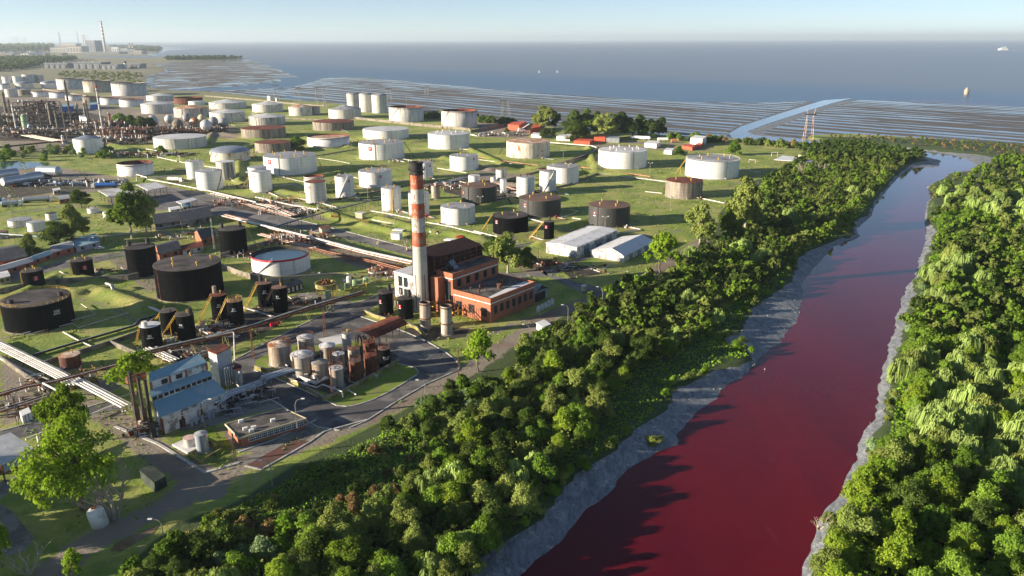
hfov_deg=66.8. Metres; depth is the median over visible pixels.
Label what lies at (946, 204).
willow tree
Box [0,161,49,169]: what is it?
pond water
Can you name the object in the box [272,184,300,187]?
ground pipes
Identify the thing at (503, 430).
broadleaf tree
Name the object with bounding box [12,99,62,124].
process structure
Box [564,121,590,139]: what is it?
broadleaf tree
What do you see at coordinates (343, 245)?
pipe rack
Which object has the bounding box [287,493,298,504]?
shrub
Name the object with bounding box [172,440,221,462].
tank plinth
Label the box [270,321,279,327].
car
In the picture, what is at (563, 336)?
broadleaf tree
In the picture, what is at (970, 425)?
willow tree
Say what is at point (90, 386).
pipeline
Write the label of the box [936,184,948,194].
willow tree
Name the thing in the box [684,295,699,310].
willow tree
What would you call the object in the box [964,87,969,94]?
sailboat
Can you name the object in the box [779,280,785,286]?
bush
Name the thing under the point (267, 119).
storage tank
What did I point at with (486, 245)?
tall tree
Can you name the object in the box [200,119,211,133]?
gas sphere
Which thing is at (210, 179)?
storage tank
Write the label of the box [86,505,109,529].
water tank
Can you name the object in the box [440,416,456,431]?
shrub
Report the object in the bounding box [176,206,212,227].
brick shed
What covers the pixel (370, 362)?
storage tank
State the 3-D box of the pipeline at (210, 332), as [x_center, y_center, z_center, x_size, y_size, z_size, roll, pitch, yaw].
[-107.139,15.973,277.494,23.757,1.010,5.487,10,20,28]
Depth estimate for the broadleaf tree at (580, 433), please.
199.71 m
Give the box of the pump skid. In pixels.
[325,277,368,298]
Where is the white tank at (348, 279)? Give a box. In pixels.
[346,276,351,286]
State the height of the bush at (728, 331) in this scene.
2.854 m
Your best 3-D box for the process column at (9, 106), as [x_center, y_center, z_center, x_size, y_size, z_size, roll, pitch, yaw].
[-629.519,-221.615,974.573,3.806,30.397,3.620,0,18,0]
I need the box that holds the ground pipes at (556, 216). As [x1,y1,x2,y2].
[528,215,564,225]
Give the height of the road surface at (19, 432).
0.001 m
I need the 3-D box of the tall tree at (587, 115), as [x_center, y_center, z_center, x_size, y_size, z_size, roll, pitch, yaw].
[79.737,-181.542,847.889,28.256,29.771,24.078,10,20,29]
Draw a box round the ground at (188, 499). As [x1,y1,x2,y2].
[0,45,1023,575]
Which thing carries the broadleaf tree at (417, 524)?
on the ground at (188, 499)
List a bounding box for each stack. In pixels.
[100,21,106,51]
[127,371,140,420]
[136,376,147,425]
[142,379,156,438]
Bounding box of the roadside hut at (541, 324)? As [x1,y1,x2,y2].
[536,320,550,330]
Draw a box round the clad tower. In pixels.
[207,344,233,386]
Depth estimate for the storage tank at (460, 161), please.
620.24 m
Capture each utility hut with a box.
[168,206,180,211]
[181,202,190,209]
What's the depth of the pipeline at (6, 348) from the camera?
248.87 m
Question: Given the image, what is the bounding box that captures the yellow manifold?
[331,214,368,222]
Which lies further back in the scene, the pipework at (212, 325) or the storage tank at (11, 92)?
the storage tank at (11, 92)
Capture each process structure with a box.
[0,112,30,127]
[0,126,60,138]
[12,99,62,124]
[28,128,76,135]
[48,111,86,122]
[71,120,94,135]
[72,118,125,132]
[94,124,154,139]
[98,134,147,144]
[120,126,179,135]
[165,126,227,132]
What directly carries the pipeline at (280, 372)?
on the ground at (188, 499)
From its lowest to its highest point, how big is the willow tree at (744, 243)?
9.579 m
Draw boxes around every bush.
[0,154,7,161]
[1,144,12,150]
[1,148,11,154]
[5,153,12,159]
[21,145,32,152]
[38,149,48,155]
[40,154,47,160]
[48,146,59,154]
[62,145,72,153]
[68,149,76,154]
[77,152,84,157]
[96,149,109,158]
[110,152,117,158]
[432,112,439,118]
[518,516,530,525]
[538,508,546,514]
[545,482,560,495]
[555,471,570,485]
[561,463,573,474]
[580,458,592,471]
[582,462,591,470]
[594,447,601,455]
[601,439,614,447]
[608,436,616,444]
[613,435,619,443]
[620,425,631,435]
[659,388,670,396]
[666,133,673,139]
[667,375,677,384]
[683,372,695,379]
[702,366,708,374]
[707,135,714,142]
[712,134,719,142]
[721,329,731,336]
[732,343,742,350]
[738,335,748,342]
[742,137,751,144]
[747,346,754,352]
[748,295,758,301]
[755,138,762,144]
[758,289,765,295]
[763,139,771,145]
[774,139,784,147]
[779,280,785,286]
[781,273,787,278]
[783,266,792,272]
[784,141,789,147]
[789,139,797,146]
[789,258,796,264]
[792,142,799,147]
[819,511,836,524]
[864,437,876,449]
[882,398,893,405]
[883,414,891,420]
[886,406,892,412]
[889,388,902,397]
[904,324,913,331]
[912,277,919,283]
[915,279,925,286]
[917,281,927,289]
[929,255,937,261]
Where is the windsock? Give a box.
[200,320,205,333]
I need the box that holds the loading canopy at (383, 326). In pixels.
[355,316,407,347]
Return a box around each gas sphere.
[148,115,158,128]
[164,115,173,125]
[172,119,182,127]
[182,113,190,123]
[189,117,199,127]
[198,114,205,121]
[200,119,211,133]
[209,116,217,127]
[218,117,228,129]
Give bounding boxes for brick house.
[194,227,216,245]
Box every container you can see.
[139,464,166,492]
[508,121,525,129]
[530,124,541,133]
[574,138,593,144]
[594,135,606,141]
[606,135,619,142]
[682,144,697,149]
[696,142,703,148]
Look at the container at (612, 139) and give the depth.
788.27 m
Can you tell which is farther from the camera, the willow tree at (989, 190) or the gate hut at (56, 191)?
the gate hut at (56, 191)
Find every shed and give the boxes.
[0,244,27,264]
[0,257,33,273]
[0,432,40,481]
[30,250,52,264]
[50,240,74,258]
[62,104,73,111]
[73,233,99,251]
[90,102,97,109]
[153,211,178,229]
[155,239,180,259]
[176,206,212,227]
[534,283,548,302]
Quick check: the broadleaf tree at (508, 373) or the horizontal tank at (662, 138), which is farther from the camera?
the horizontal tank at (662, 138)
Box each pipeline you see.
[0,223,186,242]
[0,340,82,387]
[0,358,48,380]
[0,363,116,399]
[0,394,48,416]
[1,304,94,338]
[25,432,42,445]
[26,313,126,334]
[30,314,156,355]
[38,382,55,394]
[63,331,90,345]
[71,377,131,411]
[89,404,115,415]
[105,282,158,311]
[136,174,255,202]
[145,347,179,361]
[147,149,247,172]
[195,324,239,338]
[206,331,235,360]
[207,193,409,247]
[210,367,303,407]
[244,307,273,316]
[255,197,317,209]
[272,194,407,231]
[292,374,328,387]
[294,380,343,397]
[369,210,410,218]
[425,177,466,187]
[427,222,480,234]
[457,181,516,189]
[473,230,496,236]
[480,157,538,165]
[536,148,597,168]
[550,142,597,147]
[582,167,650,176]
[619,176,665,181]
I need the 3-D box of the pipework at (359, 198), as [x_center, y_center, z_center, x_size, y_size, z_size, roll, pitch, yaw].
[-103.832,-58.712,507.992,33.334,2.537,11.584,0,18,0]
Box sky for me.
[0,0,1023,40]
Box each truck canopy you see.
[98,188,136,205]
[136,182,167,197]
[176,198,197,206]
[774,155,796,163]
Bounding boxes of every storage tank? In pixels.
[0,83,10,89]
[0,230,9,238]
[0,286,76,334]
[1,76,12,82]
[4,88,18,96]
[5,217,31,227]
[12,76,22,82]
[14,81,34,88]
[17,89,30,95]
[20,265,44,287]
[22,74,35,82]
[26,220,47,232]
[30,91,49,96]
[35,75,43,81]
[40,81,56,87]
[45,212,58,220]
[49,91,69,97]
[56,78,83,89]
[58,349,83,370]
[65,95,81,100]
[70,255,95,275]
[72,135,102,153]
[82,80,111,92]
[82,96,99,102]
[86,206,99,213]
[99,97,118,104]
[111,82,147,95]
[115,160,154,176]
[119,98,143,106]
[124,238,158,277]
[135,321,164,348]
[140,101,173,113]
[146,93,173,100]
[152,133,207,149]
[152,252,225,303]
[154,307,177,336]
[163,307,197,342]
[173,105,208,117]
[174,96,202,104]
[182,434,195,447]
[185,158,203,179]
[188,100,205,104]
[194,430,210,454]
[195,167,223,190]
[196,285,227,323]
[208,99,246,108]
[209,109,245,121]
[209,145,250,162]
[215,160,235,179]
[215,295,246,327]
[217,221,259,254]
[241,125,286,138]
[241,169,272,192]
[243,274,272,310]
[247,165,265,189]
[248,113,285,125]
[250,246,311,276]
[252,101,282,112]
[254,139,292,152]
[258,278,292,317]
[263,150,324,175]
[267,95,274,100]
[267,336,291,369]
[288,104,312,115]
[290,346,313,379]
[297,331,316,356]
[302,174,324,192]
[305,179,327,203]
[306,133,349,147]
[311,358,329,381]
[312,106,320,113]
[312,119,354,130]
[319,342,334,363]
[326,172,356,197]
[328,105,361,118]
[329,361,345,390]
[332,348,346,371]
[341,328,351,350]
[347,343,361,365]
[348,354,362,382]
[358,137,413,160]
[358,166,392,187]
[362,336,377,359]
[363,126,408,139]
[363,349,378,377]
[378,284,394,316]
[378,343,392,368]
[381,184,402,213]
[388,105,423,121]
[397,289,414,319]
[407,191,429,215]
[419,160,433,178]
[428,129,469,149]
[431,183,440,198]
[440,201,476,225]
[441,109,477,127]
[450,152,477,170]
[461,180,510,205]
[468,174,479,181]
[481,209,528,235]
[496,167,506,181]
[499,138,549,158]
[500,178,505,193]
[516,173,534,195]
[519,192,561,217]
[529,216,553,239]
[538,168,556,191]
[547,162,590,183]
[588,199,629,227]
[590,144,646,169]
[663,175,702,198]
[675,153,739,179]
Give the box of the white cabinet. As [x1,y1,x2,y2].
[19,407,32,423]
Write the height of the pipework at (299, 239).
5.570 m
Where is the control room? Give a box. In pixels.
[284,280,302,293]
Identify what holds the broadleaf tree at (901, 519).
on the ground at (188, 499)
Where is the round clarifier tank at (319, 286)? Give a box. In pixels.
[314,278,336,293]
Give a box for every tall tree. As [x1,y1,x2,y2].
[57,202,84,234]
[104,181,148,237]
[131,189,158,235]
[483,235,495,256]
[488,231,525,272]
[532,105,557,127]
[549,114,560,128]
[559,109,585,129]
[580,108,592,127]
[588,111,600,134]
[592,112,620,135]
[612,112,633,133]
[634,114,648,127]
[654,117,666,136]
[684,203,718,241]
[717,206,742,231]
[723,175,766,227]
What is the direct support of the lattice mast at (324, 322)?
on the yard slab at (336, 339)
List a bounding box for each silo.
[346,92,359,107]
[359,93,371,111]
[371,93,387,113]
[418,300,431,329]
[439,303,453,335]
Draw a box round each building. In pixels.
[8,36,18,41]
[19,37,26,41]
[20,53,36,54]
[43,63,73,67]
[50,47,66,51]
[60,44,80,46]
[66,46,88,52]
[72,62,110,68]
[82,52,127,53]
[85,40,102,51]
[101,64,123,68]
[111,47,123,51]
[120,48,133,51]
[127,49,140,53]
[129,63,146,67]
[133,50,146,53]
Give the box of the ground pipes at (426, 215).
[386,214,433,224]
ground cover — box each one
[466,175,892,571]
[834,204,1023,575]
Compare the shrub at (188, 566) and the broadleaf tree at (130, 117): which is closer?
the shrub at (188, 566)
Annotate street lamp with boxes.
[147,518,163,538]
[202,398,210,429]
[231,433,236,459]
[258,460,272,489]
[295,398,304,433]
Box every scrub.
[58,70,143,81]
[164,54,242,59]
[831,133,1019,153]
[833,134,1023,154]
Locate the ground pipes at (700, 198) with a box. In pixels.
[698,196,725,202]
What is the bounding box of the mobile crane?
[518,124,528,131]
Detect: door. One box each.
[179,418,185,427]
[584,244,588,254]
[596,239,600,246]
[607,234,611,241]
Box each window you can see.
[46,65,65,67]
[67,48,80,51]
[75,64,98,67]
[86,43,94,50]
[161,378,167,383]
[248,435,255,441]
[261,432,267,437]
[267,430,273,435]
[273,428,279,434]
[279,426,285,432]
[285,425,291,430]
[297,421,303,426]
[398,276,401,285]
[403,277,407,287]
[445,280,450,299]
[456,300,461,309]
[469,304,473,312]
[481,307,486,316]
[506,300,509,308]
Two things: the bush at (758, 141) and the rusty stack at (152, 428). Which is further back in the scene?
the bush at (758, 141)
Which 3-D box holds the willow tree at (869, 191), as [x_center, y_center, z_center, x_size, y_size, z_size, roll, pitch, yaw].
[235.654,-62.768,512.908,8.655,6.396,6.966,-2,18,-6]
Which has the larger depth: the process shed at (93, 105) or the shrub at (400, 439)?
the process shed at (93, 105)
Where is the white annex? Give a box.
[393,265,413,296]
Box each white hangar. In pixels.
[545,226,617,257]
[589,234,652,261]
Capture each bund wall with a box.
[0,272,138,293]
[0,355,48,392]
[42,88,222,110]
[42,340,144,363]
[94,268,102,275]
[111,316,155,342]
[205,95,328,106]
[219,233,282,257]
[221,263,298,285]
[251,113,320,119]
[254,365,341,400]
[278,177,452,211]
[317,137,427,155]
[341,358,399,393]
[354,117,470,132]
[364,310,386,319]
[406,322,426,337]
[471,123,508,132]
[497,173,612,196]
[506,155,586,179]
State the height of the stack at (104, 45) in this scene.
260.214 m
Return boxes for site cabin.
[531,132,541,137]
[556,133,571,140]
[644,140,659,147]
[664,148,673,154]
[690,135,706,144]
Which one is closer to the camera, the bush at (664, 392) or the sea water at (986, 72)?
the bush at (664, 392)
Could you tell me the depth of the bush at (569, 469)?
186.26 m
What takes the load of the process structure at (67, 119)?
on the yard slab at (95, 117)
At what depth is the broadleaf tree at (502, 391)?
216.30 m
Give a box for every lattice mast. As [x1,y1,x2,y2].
[7,194,19,233]
[12,397,21,424]
[210,218,215,250]
[250,328,254,357]
[322,308,326,337]
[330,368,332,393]
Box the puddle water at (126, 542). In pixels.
[110,525,158,550]
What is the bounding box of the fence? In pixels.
[560,264,643,275]
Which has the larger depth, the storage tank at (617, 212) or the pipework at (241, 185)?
the pipework at (241, 185)
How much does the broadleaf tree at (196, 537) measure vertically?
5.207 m
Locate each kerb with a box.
[0,392,135,431]
[114,425,239,473]
[232,286,394,360]
[238,419,315,452]
[242,217,334,235]
[244,419,366,469]
[254,363,418,406]
[256,394,339,430]
[349,329,460,427]
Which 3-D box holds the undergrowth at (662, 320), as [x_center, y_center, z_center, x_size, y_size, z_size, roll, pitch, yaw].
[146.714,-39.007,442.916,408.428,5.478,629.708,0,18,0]
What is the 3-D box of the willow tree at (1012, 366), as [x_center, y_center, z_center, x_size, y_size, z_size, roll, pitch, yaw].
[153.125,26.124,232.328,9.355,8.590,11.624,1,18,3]
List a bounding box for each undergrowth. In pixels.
[144,377,503,574]
[248,154,911,575]
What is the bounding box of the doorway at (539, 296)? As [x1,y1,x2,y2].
[535,291,544,301]
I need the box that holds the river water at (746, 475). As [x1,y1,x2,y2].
[521,98,974,575]
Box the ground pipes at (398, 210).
[384,209,406,216]
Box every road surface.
[0,402,120,437]
[10,242,182,278]
[59,173,186,184]
[107,187,546,277]
[233,287,458,429]
[544,255,602,296]
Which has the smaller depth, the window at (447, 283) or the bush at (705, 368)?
the bush at (705, 368)
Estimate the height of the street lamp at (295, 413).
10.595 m
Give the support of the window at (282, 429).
in the office block at (253, 429)
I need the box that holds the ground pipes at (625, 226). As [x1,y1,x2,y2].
[617,224,640,233]
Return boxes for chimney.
[408,161,430,312]
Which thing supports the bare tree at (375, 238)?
on the ground at (188, 499)
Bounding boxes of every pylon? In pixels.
[292,87,300,102]
[313,84,326,106]
[501,97,510,115]
[802,108,815,140]
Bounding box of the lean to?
[180,241,203,254]
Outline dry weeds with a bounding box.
[142,417,469,575]
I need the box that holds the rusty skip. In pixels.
[319,225,330,232]
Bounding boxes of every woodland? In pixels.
[0,42,54,51]
[0,54,77,70]
[107,44,162,51]
[531,145,1023,345]
[798,136,926,163]
[981,152,1023,169]
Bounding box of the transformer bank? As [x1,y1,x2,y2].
[533,298,553,314]
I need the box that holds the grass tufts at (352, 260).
[0,128,782,527]
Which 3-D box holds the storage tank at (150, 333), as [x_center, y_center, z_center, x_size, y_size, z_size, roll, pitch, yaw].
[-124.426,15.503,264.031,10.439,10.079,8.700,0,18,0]
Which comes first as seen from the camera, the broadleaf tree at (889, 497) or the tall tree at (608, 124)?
the broadleaf tree at (889, 497)
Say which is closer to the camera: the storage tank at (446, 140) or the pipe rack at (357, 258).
the pipe rack at (357, 258)
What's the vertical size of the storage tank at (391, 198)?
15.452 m
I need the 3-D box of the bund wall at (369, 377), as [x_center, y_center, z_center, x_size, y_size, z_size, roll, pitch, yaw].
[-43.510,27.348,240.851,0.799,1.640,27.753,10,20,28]
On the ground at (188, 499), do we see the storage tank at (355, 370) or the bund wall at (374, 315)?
the bund wall at (374, 315)
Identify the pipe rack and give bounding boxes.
[0,140,60,147]
[2,131,60,143]
[102,127,239,142]
[146,291,366,364]
[210,192,296,215]
[217,214,411,265]
[235,218,411,261]
[236,202,291,216]
[257,233,318,250]
[277,240,400,269]
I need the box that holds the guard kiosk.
[581,284,586,292]
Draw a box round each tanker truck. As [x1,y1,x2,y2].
[1,200,23,206]
[22,196,54,202]
[91,182,116,188]
[167,177,183,182]
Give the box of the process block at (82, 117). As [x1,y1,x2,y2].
[79,115,86,120]
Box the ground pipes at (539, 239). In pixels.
[516,236,542,246]
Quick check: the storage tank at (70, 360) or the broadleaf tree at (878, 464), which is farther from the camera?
the storage tank at (70, 360)
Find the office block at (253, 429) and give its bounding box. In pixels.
[225,407,306,446]
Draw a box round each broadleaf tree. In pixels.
[0,522,11,567]
[7,407,122,514]
[17,232,41,255]
[31,382,89,438]
[36,221,76,245]
[61,547,84,575]
[69,188,93,207]
[76,215,90,235]
[102,348,159,394]
[111,113,131,125]
[124,114,136,126]
[132,116,151,127]
[140,116,156,126]
[142,552,168,575]
[159,555,184,575]
[186,533,202,552]
[219,563,240,570]
[264,553,298,575]
[278,553,298,564]
[286,528,330,565]
[288,136,306,149]
[294,523,330,559]
[294,553,321,575]
[314,500,349,534]
[318,558,344,575]
[322,539,342,562]
[325,519,364,556]
[332,565,359,575]
[338,534,373,575]
[342,515,373,545]
[358,494,392,532]
[363,562,385,575]
[365,548,392,570]
[366,553,390,569]
[371,483,397,502]
[374,523,402,552]
[375,496,393,518]
[379,556,408,575]
[382,497,421,533]
[392,492,418,520]
[396,523,432,557]
[399,482,416,495]
[400,469,422,500]
[403,522,427,540]
[405,550,430,575]
[416,485,445,513]
[418,423,436,441]
[419,453,438,470]
[421,473,448,502]
[424,393,440,412]
[432,446,456,468]
[432,504,459,533]
[434,529,450,552]
[435,558,461,575]
[436,531,474,563]
[439,479,468,509]
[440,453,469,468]
[440,502,464,520]
[442,378,457,391]
[444,389,462,405]
[449,410,468,440]
[452,467,483,500]
[453,417,487,447]
[453,540,486,575]
[456,501,475,529]
[459,439,479,468]
[460,401,478,421]
[464,326,496,371]
[467,477,501,519]
[468,513,503,538]
[469,446,493,478]
[469,515,504,553]
[473,397,498,421]
[479,415,496,432]
[480,499,516,534]
[483,429,508,448]
[484,451,509,487]
[489,394,512,418]
[490,384,512,399]
[491,441,514,459]
[491,471,520,513]
[497,406,519,427]
[497,427,508,442]
[500,367,518,384]
[504,430,517,454]
[505,480,542,515]
[506,379,531,404]
[510,396,530,417]
[513,440,534,461]
[514,331,535,349]
[514,345,536,366]
[516,370,521,378]
[516,406,543,429]
[518,426,543,444]
[519,368,537,384]
[520,246,536,268]
[526,453,559,485]
[530,354,552,368]
[530,364,545,381]
[531,344,550,361]
[531,384,542,404]
[533,344,540,355]
[534,419,551,442]
[536,390,545,410]
[537,394,563,419]
[538,387,568,409]
[539,127,549,136]
[540,349,563,379]
[540,381,549,395]
[541,443,568,467]
[542,382,558,393]
[544,334,559,351]
[549,128,557,137]
[550,406,575,436]
[551,327,571,347]
[551,432,570,452]
[552,371,568,386]
[556,379,568,394]
[559,341,580,364]
[560,339,577,348]
[563,402,577,425]
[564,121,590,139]
[567,367,593,397]
[568,367,598,392]
[569,328,596,350]
[569,423,591,443]
[570,404,598,438]
[573,355,589,368]
[580,345,593,359]
[584,350,609,374]
[585,364,597,374]
[585,389,615,418]
[587,405,600,424]
[588,386,601,392]
[589,377,611,398]
[591,352,613,377]
[592,328,615,349]
[596,338,622,362]
[596,370,605,380]
[606,375,622,390]
[613,339,623,357]
[613,359,633,378]
[614,364,631,380]
[620,121,650,135]
[624,334,640,352]
[625,350,641,364]
[629,356,644,372]
[634,334,660,359]
[638,119,660,135]
[638,348,652,366]
[642,229,684,273]
[645,327,663,349]
[654,334,661,351]
[656,337,676,356]
[673,146,684,154]
[726,141,741,154]
[807,545,846,575]
[814,558,857,575]
[822,528,863,571]
[824,503,880,548]
[831,491,879,519]
[839,464,880,499]
[854,453,895,495]
[864,516,895,548]
[864,531,922,575]
[865,504,882,537]
[867,446,890,461]
[872,475,890,507]
[874,516,892,548]
[875,432,899,447]
[875,505,917,547]
[883,437,915,475]
[884,475,924,517]
[886,437,923,471]
[886,456,903,481]
[887,478,931,516]
[896,425,915,440]
[896,472,925,489]
[898,377,933,404]
[901,339,912,349]
[902,335,933,353]
[903,396,926,411]
[904,430,922,453]
[905,367,939,394]
[905,565,938,575]
[911,503,944,542]
[912,540,940,572]
[913,437,949,467]
[918,461,968,498]
[921,472,963,518]
[924,460,945,470]
[926,489,939,505]
[926,504,963,543]
[931,545,955,568]
[933,359,956,375]
[933,549,983,575]
[936,336,959,357]
[944,531,985,569]
[945,522,992,563]
[947,443,982,483]
[947,531,987,560]
[949,463,972,486]
[952,332,962,340]
[957,478,1011,530]
[958,355,980,375]
[960,498,998,532]
[962,346,979,359]
[967,324,994,340]
[977,375,999,401]
[977,468,1015,492]
[977,569,990,575]
[980,324,1002,350]
[981,348,1000,363]
[984,549,1023,575]
[985,514,1020,536]
[986,482,1014,510]
[986,523,1023,553]
[987,410,1012,427]
[990,531,1023,568]
[998,489,1023,517]
[1001,331,1023,348]
[1004,383,1022,397]
[1006,368,1023,386]
[1007,348,1023,363]
[1007,387,1023,401]
[1011,339,1023,351]
[1013,509,1023,533]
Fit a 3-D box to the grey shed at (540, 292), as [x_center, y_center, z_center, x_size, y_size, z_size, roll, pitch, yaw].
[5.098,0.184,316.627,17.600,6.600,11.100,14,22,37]
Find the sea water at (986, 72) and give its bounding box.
[0,39,1023,167]
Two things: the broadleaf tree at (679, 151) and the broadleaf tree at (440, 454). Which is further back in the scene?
the broadleaf tree at (679, 151)
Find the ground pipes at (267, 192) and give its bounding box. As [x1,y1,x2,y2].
[265,190,305,196]
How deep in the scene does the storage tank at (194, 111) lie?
1051.59 m
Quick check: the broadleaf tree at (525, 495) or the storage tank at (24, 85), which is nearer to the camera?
the broadleaf tree at (525, 495)
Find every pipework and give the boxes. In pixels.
[0,392,54,417]
[3,177,133,186]
[11,373,97,391]
[70,363,118,379]
[94,267,122,274]
[95,150,195,157]
[122,418,160,438]
[155,232,194,240]
[162,335,197,347]
[162,346,208,361]
[175,224,223,234]
[198,321,234,333]
[213,196,301,206]
[214,399,250,415]
[224,183,248,188]
[225,249,253,258]
[225,384,278,403]
[256,205,338,214]
[264,229,338,244]
[272,296,322,304]
[291,373,320,384]
[327,196,377,201]
[343,271,393,282]
[367,264,405,275]
[391,159,431,162]
[393,289,413,308]
[424,181,467,190]
[430,295,462,316]
[470,131,528,136]
[497,189,538,196]
[521,257,571,265]
[532,261,617,273]
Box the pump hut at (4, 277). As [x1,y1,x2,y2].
[0,270,10,284]
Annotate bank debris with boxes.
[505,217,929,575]
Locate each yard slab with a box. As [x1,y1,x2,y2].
[0,106,229,141]
[0,183,103,198]
[0,476,25,498]
[0,504,33,557]
[152,295,305,363]
[163,427,239,464]
[179,387,316,431]
[205,201,313,217]
[224,428,316,464]
[247,438,307,467]
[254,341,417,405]
[266,346,397,393]
[295,292,360,312]
[319,334,341,344]
[376,264,405,276]
[380,338,440,359]
[404,326,468,340]
[444,177,517,204]
[520,260,550,268]
[557,262,603,278]
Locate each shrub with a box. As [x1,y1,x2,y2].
[117,554,146,575]
[121,567,153,575]
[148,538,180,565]
[157,145,167,152]
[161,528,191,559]
[177,560,199,575]
[181,566,208,575]
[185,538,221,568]
[199,514,219,534]
[201,518,228,539]
[207,524,238,546]
[210,508,224,519]
[212,550,225,567]
[219,550,257,575]
[221,510,240,524]
[221,549,247,563]
[225,523,257,548]
[232,514,254,528]
[236,543,249,553]
[240,509,258,521]
[249,534,279,559]
[251,549,263,560]
[258,520,274,539]
[260,494,268,501]
[262,497,279,510]
[270,532,294,554]
[273,510,295,536]
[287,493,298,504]
[292,511,316,530]
[295,523,321,538]
[296,509,309,514]
[305,461,317,473]
[312,503,319,508]
[314,506,325,514]
[322,461,339,473]
[334,493,345,501]
[335,501,345,511]
[342,510,354,521]
[343,460,351,467]
[345,491,360,503]
[346,500,358,514]
[347,482,363,493]
[355,444,365,452]
[358,474,372,487]
[366,442,381,455]
[367,484,380,495]
[378,414,396,430]
[382,468,390,476]
[391,442,401,450]
[392,482,400,493]
[393,464,407,476]
[396,435,407,442]
[396,469,408,479]
[399,412,422,431]
[407,454,413,460]
[410,428,420,438]
[413,394,427,407]
[415,403,429,412]
[417,419,436,431]
[417,440,428,452]
[418,408,432,421]
[427,436,440,450]
[427,447,435,453]
[433,410,453,428]
[433,440,448,450]
[437,430,453,442]
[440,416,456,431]
[446,403,459,416]
[448,440,456,448]
[455,373,469,387]
[460,387,469,398]
[462,398,476,407]
[465,383,482,398]
[474,375,492,388]
[483,380,499,396]
[492,376,501,383]
[644,434,663,446]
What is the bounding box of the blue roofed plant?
[149,354,227,434]
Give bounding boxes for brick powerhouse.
[426,237,534,322]
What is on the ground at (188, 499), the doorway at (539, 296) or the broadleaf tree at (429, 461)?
the broadleaf tree at (429, 461)
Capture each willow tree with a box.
[205,565,243,575]
[414,468,435,493]
[415,551,455,575]
[434,459,475,496]
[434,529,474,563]
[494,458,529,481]
[522,450,551,478]
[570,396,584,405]
[610,329,625,344]
[667,326,681,344]
[668,279,682,295]
[679,288,700,305]
[681,245,702,257]
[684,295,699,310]
[694,258,715,273]
[710,308,725,324]
[726,239,753,254]
[749,247,772,265]
[759,203,769,214]
[782,207,801,224]
[808,212,818,221]
[844,185,859,195]
[859,193,869,201]
[864,188,875,197]
[885,356,926,385]
[899,348,927,369]
[904,386,929,403]
[906,403,924,420]
[911,418,951,437]
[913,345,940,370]
[914,401,951,427]
[916,264,939,285]
[922,341,937,350]
[922,425,956,460]
[923,287,952,304]
[924,397,959,412]
[928,260,946,271]
[928,378,946,400]
[929,410,965,432]
[930,272,951,286]
[930,367,958,394]
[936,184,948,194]
[940,245,961,260]
[941,202,950,207]
[942,250,977,273]
[942,260,963,274]
[944,191,964,202]
[944,332,981,355]
[944,349,974,372]
[945,383,979,405]
[946,353,968,382]
[949,194,958,202]
[949,429,993,481]
[953,379,986,394]
[953,401,999,435]
[955,186,967,193]
[957,413,978,435]
[958,282,975,294]
[961,197,985,211]
[963,366,1013,401]
[964,190,980,200]
[965,392,1006,428]
[967,270,992,285]
[970,381,988,394]
[972,187,984,194]
[975,352,995,362]
[977,358,1000,369]
[978,454,1023,486]
[981,200,1005,215]
[981,335,999,357]
[981,419,1003,438]
[982,196,998,202]
[983,434,1008,446]
[984,184,1000,196]
[984,437,1011,458]
[990,189,1006,197]
[997,196,1013,205]
[997,396,1023,415]
[998,186,1013,198]
[998,368,1012,384]
[999,362,1006,369]
[999,410,1023,433]
[1001,203,1011,211]
[1001,429,1023,452]
[1005,361,1023,371]
[1009,448,1023,466]
[1010,209,1020,216]
[1012,188,1023,201]
[1012,466,1023,487]
[1012,485,1023,505]
[1016,199,1023,208]
[1018,207,1023,217]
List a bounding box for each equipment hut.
[355,211,365,218]
[390,232,402,239]
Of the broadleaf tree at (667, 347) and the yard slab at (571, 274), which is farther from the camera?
the yard slab at (571, 274)
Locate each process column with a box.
[1,92,7,113]
[7,99,11,113]
[10,105,16,127]
[20,114,28,127]
[36,102,42,127]
[46,102,52,124]
[53,110,58,127]
[60,102,66,138]
[60,135,65,145]
[63,80,73,127]
[75,103,79,121]
[81,103,85,115]
[85,100,91,132]
[94,85,103,135]
[107,112,112,131]
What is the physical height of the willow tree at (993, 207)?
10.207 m
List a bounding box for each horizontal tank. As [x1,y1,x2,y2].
[630,136,650,139]
[657,137,667,140]
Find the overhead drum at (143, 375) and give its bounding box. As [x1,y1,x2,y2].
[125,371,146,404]
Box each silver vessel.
[0,168,19,178]
[0,171,43,186]
[35,166,61,176]
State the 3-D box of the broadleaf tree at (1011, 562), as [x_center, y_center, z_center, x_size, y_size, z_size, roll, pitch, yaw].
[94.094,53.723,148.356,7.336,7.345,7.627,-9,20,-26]
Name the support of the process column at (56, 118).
on the ground at (188, 499)
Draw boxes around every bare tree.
[2,541,50,575]
[61,482,108,510]
[79,447,134,520]
[368,232,381,243]
[400,239,411,250]
[811,512,832,530]
[815,161,829,169]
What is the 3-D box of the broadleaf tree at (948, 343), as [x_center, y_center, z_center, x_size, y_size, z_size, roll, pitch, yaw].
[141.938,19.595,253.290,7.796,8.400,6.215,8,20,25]
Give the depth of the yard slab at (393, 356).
245.60 m
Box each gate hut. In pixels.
[52,188,60,194]
[58,195,71,203]
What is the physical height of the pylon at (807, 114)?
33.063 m
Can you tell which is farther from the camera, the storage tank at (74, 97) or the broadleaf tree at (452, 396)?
the storage tank at (74, 97)
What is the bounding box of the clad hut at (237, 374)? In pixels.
[232,362,242,385]
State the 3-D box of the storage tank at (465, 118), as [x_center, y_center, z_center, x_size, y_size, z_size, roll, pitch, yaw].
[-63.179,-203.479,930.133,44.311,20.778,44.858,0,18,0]
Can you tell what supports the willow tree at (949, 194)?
on the ground at (188, 499)

